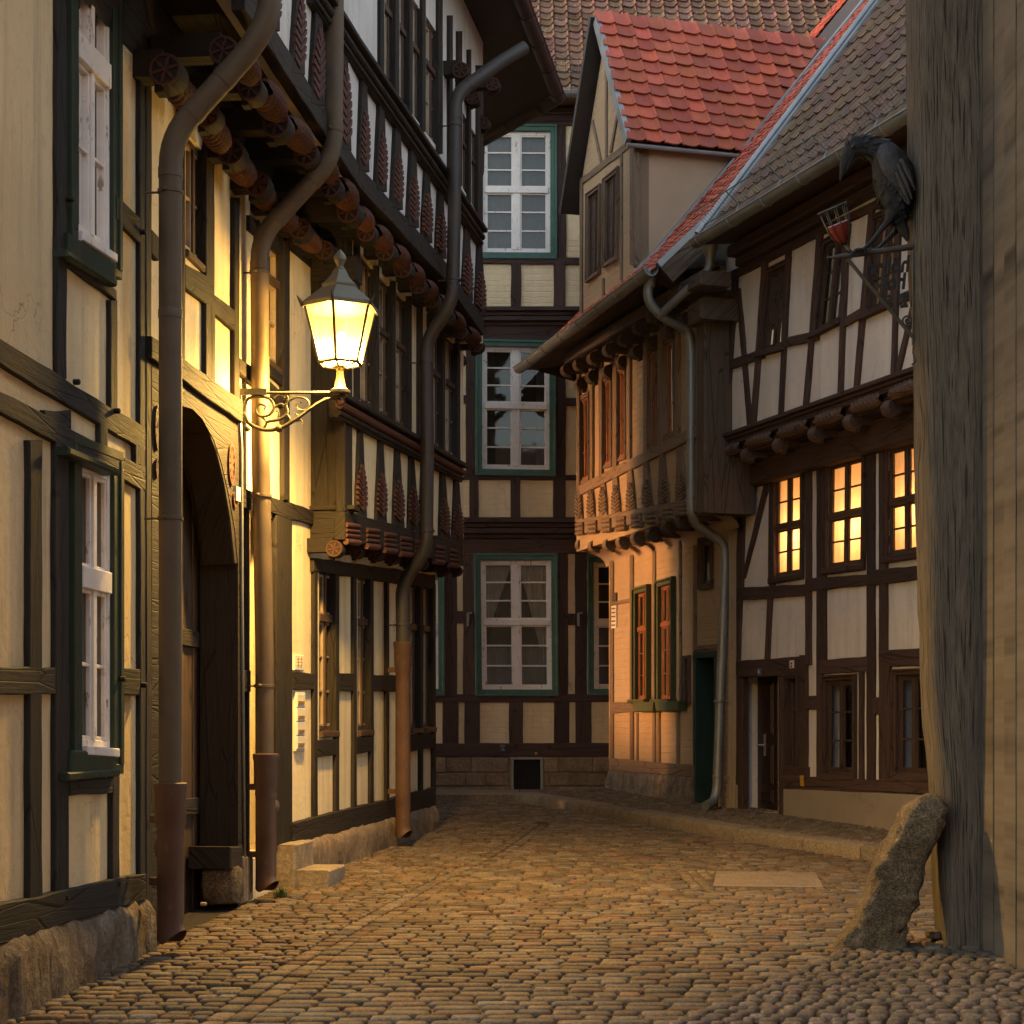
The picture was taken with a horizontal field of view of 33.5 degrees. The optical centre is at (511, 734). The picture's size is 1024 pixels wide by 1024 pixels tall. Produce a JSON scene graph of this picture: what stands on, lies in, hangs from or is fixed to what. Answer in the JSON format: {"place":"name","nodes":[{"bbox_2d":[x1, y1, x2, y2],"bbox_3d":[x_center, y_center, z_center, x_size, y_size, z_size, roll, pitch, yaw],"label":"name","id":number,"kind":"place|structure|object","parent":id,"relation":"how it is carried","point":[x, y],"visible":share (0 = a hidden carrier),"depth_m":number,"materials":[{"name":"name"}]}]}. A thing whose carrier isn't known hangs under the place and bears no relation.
{"place":"outdoors","nodes":[
{"label":"outdoors","id":0,"kind":"place"},
{"bbox_2d":[16,808,908,1023],"bbox_3d":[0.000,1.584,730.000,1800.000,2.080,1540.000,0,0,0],"label":"ground","id":1,"kind":"structure","parent":0,"point":[475,1003],"depth_m":9.56,"materials":[{"name":"stone"}]},
{"bbox_2d":[0,0,156,1023],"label":"timber house","id":2,"kind":"structure","parent":1,"relation":"on","point":[76,910],"depth_m":9.02,"materials":[{"name":"beige paint"}]},
{"bbox_2d":[66,0,122,279],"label":"window","id":3,"kind":"structure","parent":2,"relation":"in","point":[94,50],"depth_m":9.43,"materials":[{"name":"white paint"}]},
{"bbox_2d":[69,433,123,773],"bbox_3d":[-2.333,-0.706,9.449,0.145,1.860,0.785,0,0,6],"label":"window","id":4,"kind":"structure","parent":2,"relation":"in","point":[96,501],"depth_m":9.45,"materials":[{"name":"white paint"}]},
{"bbox_2d":[144,0,280,943],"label":"downpipe","id":5,"kind":"object","parent":2,"relation":"attached to","point":[219,83],"visible":1,"depth_m":9.99,"materials":[{"name":"metal"}]},
{"bbox_2d":[83,0,565,945],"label":"carved house","id":6,"kind":"structure","parent":1,"relation":"on","point":[345,508],"depth_m":14.20,"materials":[{"name":"beige paint"}]},
{"bbox_2d":[185,140,205,272],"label":"window","id":7,"kind":"structure","parent":6,"relation":"in","point":[191,152],"depth_m":11.33,"materials":[{"name":"brown wood"}]},
{"bbox_2d":[233,486,240,501],"bbox_3d":[-1.977,-1.728,12.203,0.032,0.105,0.107,0,0,6],"label":"house number plate","id":8,"kind":"object","parent":6,"relation":"attached to","point":[236,489],"visible":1,"depth_m":12.17,"materials":[{"name":"white ceramic"}]},
{"bbox_2d":[239,423,246,894],"bbox_3d":[-1.957,-0.554,12.347,0.024,3.446,0.161,0,0,6],"label":"cable conduit","id":9,"kind":"object","parent":6,"relation":"attached to","point":[242,646],"visible":1,"depth_m":12.34,"materials":[{"name":"metal"}]},
{"bbox_2d":[269,249,282,374],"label":"window","id":10,"kind":"structure","parent":6,"relation":"in","point":[274,284],"depth_m":13.60,"materials":[{"name":"brown wood"}]},
{"bbox_2d":[243,0,343,891],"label":"downpipe","id":11,"kind":"object","parent":6,"relation":"attached to","point":[282,212],"visible":0.97,"depth_m":12.49,"materials":[{"name":"grey metal"}]},
{"bbox_2d":[292,655,303,670],"bbox_3d":[-1.782,-0.602,14.159,0.050,0.132,0.272,0,0,10],"label":"bell panel","id":12,"kind":"object","parent":6,"relation":"attached to","point":[297,662],"visible":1,"depth_m":14.09,"materials":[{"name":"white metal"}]},
{"bbox_2d":[293,692,304,750],"bbox_3d":[-1.773,-0.114,14.203,0.052,0.498,0.274,0,0,10],"label":"letter plate strip","id":13,"kind":"object","parent":6,"relation":"attached to","point":[298,721],"visible":1,"depth_m":14.11,"materials":[{"name":"white metal"}]},
{"bbox_2d":[240,250,381,432],"bbox_3d":[-1.427,-2.871,12.334,1.028,1.344,0.595,0,0,-21],"label":"street lantern","id":14,"kind":"object","parent":6,"relation":"attached to","point":[341,310],"visible":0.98,"depth_m":12.28,"materials":[{"name":"brown metal"}]},
{"bbox_2d":[319,573,339,736],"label":"window","id":15,"kind":"structure","parent":6,"relation":"in","point":[324,617],"depth_m":15.07,"materials":[{"name":"brown wood"}]},
{"bbox_2d":[360,256,370,406],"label":"window","id":16,"kind":"structure","parent":6,"relation":"in","point":[366,271],"depth_m":15.31,"materials":[{"name":"brown wood"}]},
{"bbox_2d":[357,579,374,735],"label":"window","id":17,"kind":"structure","parent":6,"relation":"in","point":[362,622],"depth_m":16.33,"materials":[{"name":"brown wood"}]},
{"bbox_2d":[379,279,389,415],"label":"window","id":18,"kind":"structure","parent":6,"relation":"in","point":[384,335],"depth_m":15.96,"materials":[{"name":"brown wood"}]},
{"bbox_2d":[384,0,392,78],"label":"window","id":19,"kind":"structure","parent":6,"relation":"in","point":[388,15],"depth_m":14.86,"materials":[{"name":"brown wood"}]},
{"bbox_2d":[396,295,405,425],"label":"window","id":20,"kind":"structure","parent":6,"relation":"in","point":[400,348],"depth_m":16.61,"materials":[{"name":"brown wood"}]},
{"bbox_2d":[399,0,406,101],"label":"window","id":21,"kind":"structure","parent":6,"relation":"in","point":[402,33],"depth_m":15.41,"materials":[{"name":"brown wood"}]},
{"bbox_2d":[413,4,419,119],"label":"window","id":22,"kind":"structure","parent":6,"relation":"in","point":[416,52],"depth_m":15.94,"materials":[{"name":"brown wood"}]},
{"bbox_2d":[410,586,423,732],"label":"window","id":23,"kind":"structure","parent":6,"relation":"in","point":[413,627],"depth_m":18.51,"materials":[{"name":"brown wood"}]},
{"bbox_2d":[423,588,436,731],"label":"window","id":24,"kind":"structure","parent":6,"relation":"in","point":[426,628],"depth_m":19.16,"materials":[{"name":"brown wood"}]},
{"bbox_2d":[426,21,435,140],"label":"window","id":25,"kind":"structure","parent":6,"relation":"in","point":[430,72],"depth_m":16.55,"materials":[{"name":"brown wood"}]},
{"bbox_2d":[433,335,440,446],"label":"window","id":26,"kind":"structure","parent":6,"relation":"in","point":[436,375],"depth_m":18.23,"materials":[{"name":"brown wood"}]},
{"bbox_2d":[445,338,454,454],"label":"window","id":27,"kind":"structure","parent":6,"relation":"in","point":[449,386],"depth_m":18.94,"materials":[{"name":"brown wood"}]},
{"bbox_2d":[386,41,528,837],"bbox_3d":[-0.543,-2.950,16.859,1.432,7.959,0.474,0,0,0],"label":"downpipe","id":28,"kind":"object","parent":6,"relation":"attached to","point":[402,643],"visible":1,"depth_m":16.80,"materials":[{"name":"grey metal"}]},
{"bbox_2d":[462,116,465,189],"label":"window","id":29,"kind":"structure","parent":6,"relation":"in","point":[463,123],"depth_m":18.22,"materials":[{"name":"brown wood"}]},
{"bbox_2d":[471,132,474,205],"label":"window","id":30,"kind":"structure","parent":6,"relation":"in","point":[472,139],"depth_m":18.73,"materials":[{"name":"brown wood"}]},
{"bbox_2d":[435,0,836,791],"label":"end house","id":31,"kind":"structure","parent":1,"relation":"on","point":[523,636],"depth_m":25.80,"materials":[{"name":"paint"}]},
{"bbox_2d":[435,574,444,695],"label":"window","id":32,"kind":"structure","parent":31,"relation":"in","point":[440,585],"depth_m":25.76,"materials":[{"name":"white paint"}]},
{"bbox_2d":[500,744,505,750],"bbox_3d":[-0.144,0.193,25.741,0.091,0.114,0.028,0,0,0],"label":"hydrant sign","id":33,"kind":"object","parent":31,"relation":"attached to","point":[502,747],"visible":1,"depth_m":25.73,"materials":[{"name":"grey metal"}]},
{"bbox_2d":[475,339,555,475],"bbox_3d":[0.057,-4.965,25.934,1.537,2.823,0.372,0,0,0],"label":"window","id":34,"kind":"structure","parent":31,"relation":"in","point":[515,414],"depth_m":25.83,"materials":[{"name":"white paint"}]},
{"bbox_2d":[474,553,558,695],"bbox_3d":[0.062,-1.673,25.934,1.628,2.948,0.372,0,0,0],"label":"window","id":35,"kind":"structure","parent":31,"relation":"in","point":[516,594],"depth_m":25.83,"materials":[{"name":"white paint"}]},
{"bbox_2d":[483,124,556,258],"bbox_3d":[0.068,-8.241,26.024,1.548,2.777,0.552,0,0,0],"label":"window","id":36,"kind":"structure","parent":31,"relation":"in","point":[520,175],"depth_m":25.83,"materials":[{"name":"white paint"}]},
{"bbox_2d":[511,757,542,791],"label":"cellar window","id":37,"kind":"structure","parent":31,"relation":"in","point":[526,772],"depth_m":25.77,"materials":[{"name":"metal"}]},
{"bbox_2d":[587,555,608,695],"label":"window","id":38,"kind":"structure","parent":31,"relation":"in","point":[597,570],"depth_m":25.83,"materials":[{"name":"white paint"}]},
{"bbox_2d":[513,0,877,808],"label":"oriel house","id":39,"kind":"structure","parent":1,"relation":"on","point":[675,122],"depth_m":22.46,"materials":[{"name":"beige paint"}]},
{"bbox_2d":[580,391,589,483],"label":"window","id":40,"kind":"structure","parent":39,"relation":"in","point":[586,402],"depth_m":24.19,"materials":[{"name":"orange wood"}]},
{"bbox_2d":[584,183,601,282],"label":"window","id":41,"kind":"structure","parent":39,"relation":"in","point":[592,257],"depth_m":23.90,"materials":[{"name":"brown wood"}]},
{"bbox_2d":[598,378,611,468],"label":"window","id":42,"kind":"structure","parent":39,"relation":"in","point":[608,384],"depth_m":23.27,"materials":[{"name":"orange wood"}]},
{"bbox_2d":[601,166,619,267],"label":"window","id":43,"kind":"structure","parent":39,"relation":"in","point":[610,205],"depth_m":23.16,"materials":[{"name":"brown wood"}]},
{"bbox_2d":[611,593,616,627],"bbox_3d":[1.467,-1.777,24.327,0.034,0.506,0.217,0,0,-16],"label":"corner notice","id":44,"kind":"object","parent":39,"relation":"attached to","point":[614,614],"visible":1,"depth_m":24.29,"materials":[{"name":"white metal"}]},
{"bbox_2d":[617,369,625,461],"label":"window","id":45,"kind":"structure","parent":39,"relation":"in","point":[622,374],"depth_m":22.69,"materials":[{"name":"orange wood"}]},
{"bbox_2d":[627,584,650,705],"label":"window","id":46,"kind":"structure","parent":39,"relation":"in","point":[640,595],"depth_m":23.33,"materials":[{"name":"orange wood"}]},
{"bbox_2d":[647,350,656,449],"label":"window","id":47,"kind":"structure","parent":39,"relation":"in","point":[653,355],"depth_m":21.58,"materials":[{"name":"orange wood"}]},
{"bbox_2d":[649,576,676,702],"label":"window","id":48,"kind":"structure","parent":39,"relation":"in","point":[665,588],"depth_m":22.44,"materials":[{"name":"orange wood"}]},
{"bbox_2d":[662,338,674,441],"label":"window","id":49,"kind":"structure","parent":39,"relation":"in","point":[670,346],"depth_m":21.02,"materials":[{"name":"orange wood"}]},
{"bbox_2d":[682,655,690,703],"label":"window","id":50,"kind":"structure","parent":39,"relation":"in","point":[684,665],"depth_m":21.69,"materials":[{"name":"wood"}]},
{"bbox_2d":[643,244,730,809],"bbox_3d":[2.056,-2.351,20.040,0.947,6.487,1.168,0,0,18],"label":"downpipe","id":51,"kind":"object","parent":39,"relation":"attached to","point":[661,314],"visible":0.94,"depth_m":20.18,"materials":[{"name":"metal"}]},
{"bbox_2d":[697,536,713,589],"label":"window","id":52,"kind":"structure","parent":39,"relation":"in","point":[705,550],"depth_m":21.08,"materials":[{"name":"brown wood"}]},
{"bbox_2d":[515,792,930,868],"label":"kerb","id":53,"kind":"structure","parent":1,"relation":"on","point":[842,847],"depth_m":18.31,"materials":[{"name":"stone"}]},
{"bbox_2d":[688,0,928,829],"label":"white house","id":54,"kind":"structure","parent":1,"relation":"on","point":[819,437],"depth_m":18.24,"materials":[{"name":"paint"}]},
{"bbox_2d":[757,668,761,675],"bbox_3d":[2.880,-0.733,19.774,0.021,0.085,0.096,0,0,-21],"label":"house number","id":55,"kind":"object","parent":54,"relation":"attached to","point":[759,671],"visible":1,"depth_m":19.77,"materials":[{"name":"metal"}]},
{"bbox_2d":[756,676,777,809],"bbox_3d":[3.060,0.106,19.967,0.177,1.609,0.864,0,0,-21],"label":"door","id":56,"kind":"structure","parent":54,"relation":"in","point":[767,744],"depth_m":20.11,"materials":[{"name":"wood"}]},
{"bbox_2d":[754,257,791,356],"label":"window","id":57,"kind":"structure","parent":54,"relation":"in","point":[772,340],"depth_m":18.92,"materials":[{"name":"brown wood"}]},
{"bbox_2d":[767,474,804,583],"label":"window","id":58,"kind":"structure","parent":54,"relation":"in","point":[790,533],"depth_m":19.31,"materials":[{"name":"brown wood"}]},
{"bbox_2d":[781,675,799,769],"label":"window","id":59,"kind":"structure","parent":54,"relation":"in","point":[794,679],"depth_m":19.30,"materials":[{"name":"brown wood"}]},
{"bbox_2d":[789,660,793,667],"bbox_3d":[3.149,-0.797,19.131,0.018,0.090,0.089,0,0,-21],"label":"enamel plate","id":60,"kind":"object","parent":54,"relation":"attached to","point":[791,663],"visible":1,"depth_m":19.12,"materials":[{"name":"white metal"}]},
{"bbox_2d":[800,775,803,786],"bbox_3d":[3.222,0.510,18.890,0.012,0.122,0.082,0,0,-21],"label":"warning tag","id":61,"kind":"object","parent":54,"relation":"attached to","point":[801,780],"visible":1,"depth_m":18.87,"materials":[{"name":"orange plastic"}]},
{"bbox_2d":[807,223,851,338],"bbox_3d":[3.342,-4.720,17.746,0.150,1.014,0.780,0,0,-21],"label":"window","id":62,"kind":"structure","parent":54,"relation":"in","point":[831,292],"depth_m":17.84,"materials":[{"name":"brown wood"}]},
{"bbox_2d":[820,674,857,779],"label":"window","id":63,"kind":"structure","parent":54,"relation":"in","point":[847,769],"depth_m":18.32,"materials":[{"name":"brown wood"}]},
{"bbox_2d":[820,456,865,574],"bbox_3d":[3.542,-2.362,18.266,0.149,1.347,1.082,0,0,-21],"label":"window","id":64,"kind":"structure","parent":54,"relation":"in","point":[849,478],"depth_m":18.18,"materials":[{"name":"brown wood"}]},
{"bbox_2d":[856,211,897,320],"bbox_3d":[3.680,-4.689,16.845,0.150,1.008,0.761,0,0,-21],"label":"window","id":65,"kind":"structure","parent":54,"relation":"in","point":[877,307],"depth_m":16.95,"materials":[{"name":"brown wood"}]},
{"bbox_2d":[881,444,916,563],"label":"window","id":66,"kind":"structure","parent":54,"relation":"in","point":[899,461],"depth_m":17.27,"materials":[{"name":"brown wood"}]},
{"bbox_2d":[890,668,927,782],"bbox_3d":[4.126,-0.112,17.009,0.380,1.492,0.811,0,0,-21],"label":"window","id":67,"kind":"structure","parent":54,"relation":"in","point":[919,761],"depth_m":17.15,"materials":[{"name":"brown wood"}]},
{"bbox_2d":[983,0,1023,968],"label":"post house","id":68,"kind":"structure","parent":1,"relation":"on","point":[1003,478],"depth_m":9.79,"materials":[{"name":"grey wood"}]},
{"bbox_2d":[436,789,568,801],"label":"pavement slabs","id":69,"kind":"structure","parent":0,"point":[475,795],"depth_m":24.16,"materials":[{"name":"stone"}]},
{"bbox_2d":[6,801,1023,1023],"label":"street","id":70,"kind":"structure","parent":0,"point":[486,833],"depth_m":10.87,"materials":[{"name":"brown stone"}]},
{"bbox_2d":[201,866,243,905],"bbox_3d":[-2.077,1.071,12.219,0.281,0.302,0.319,0,0,0],"label":"corner stone","id":71,"kind":"object","parent":70,"relation":"on","point":[222,886],"visible":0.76,"depth_m":12.07,"materials":[{"name":"stone"}]},
{"bbox_2d":[271,886,294,898],"bbox_3d":[-1.755,1.181,12.857,0.178,0.109,0.185,0,0,29],"label":"grass tuft","id":72,"kind":"object","parent":70,"relation":"on","point":[281,893],"visible":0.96,"depth_m":12.82,"materials":[{"name":"green plant"}]},
{"bbox_2d":[277,840,313,888],"bbox_3d":[-1.813,1.056,13.796,0.275,0.375,0.631,0,0,7],"label":"stone","id":73,"kind":"object","parent":70,"relation":"on","point":[293,857],"visible":0.59,"depth_m":13.48,"materials":[{"name":"stone"}]},
{"bbox_2d":[295,864,344,889],"bbox_3d":[-1.674,1.159,13.806,0.520,0.171,0.626,0,0,7],"label":"doorstep","id":74,"kind":"object","parent":70,"relation":"on","point":[317,876],"visible":0.55,"depth_m":13.49,"materials":[{"name":"stone"}]},
{"bbox_2d":[713,871,823,889],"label":"cover slab","id":75,"kind":"structure","parent":70,"relation":"on","point":[759,880],"depth_m":13.91,"materials":[{"name":"beige stone"}]},
{"bbox_2d":[812,947,831,952],"bbox_3d":[1.843,1.290,10.188,0.139,0.029,0.142,0,0,14],"label":"grass tuft","id":76,"kind":"object","parent":70,"relation":"on","point":[822,951],"visible":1,"depth_m":10.20,"materials":[{"name":"green plant"}]},
{"bbox_2d":[529,788,888,842],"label":"pavement","id":77,"kind":"structure","parent":0,"point":[753,816],"depth_m":19.37,"materials":[{"name":"stone"}]},
{"bbox_2d":[668,938,1023,1023],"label":"forecourt","id":78,"kind":"structure","parent":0,"point":[857,982],"depth_m":8.72,"materials":[{"name":"grey stone"}]},
{"bbox_2d":[833,793,947,951],"bbox_3d":[2.276,0.825,10.293,0.676,0.945,0.338,0,0,0],"label":"guard stone","id":79,"kind":"object","parent":78,"relation":"on","point":[888,904],"visible":0.99,"depth_m":10.15,"materials":[{"name":"stone"}]},
{"bbox_2d":[905,0,982,948],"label":"oak post","id":80,"kind":"object","parent":78,"relation":"on","point":[944,70],"visible":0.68,"depth_m":10.26,"materials":[{"name":"brown wood"}]},
{"bbox_2d":[817,133,915,365],"bbox_3d":[2.176,-2.965,10.380,0.634,1.420,0.286,0,0,0],"label":"raven sign","id":81,"kind":"object","parent":80,"relation":"attached to","point":[894,180],"visible":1,"depth_m":10.34,"materials":[{"name":"metal"}]},
{"bbox_2d":[925,929,940,938],"bbox_3d":[2.601,1.229,10.501,0.093,0.059,0.082,0,0,0],"label":"stone","id":82,"kind":"object","parent":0,"point":[932,933],"visible":1,"depth_m":10.46,"materials":[{"name":"grey stone"}]}
]}

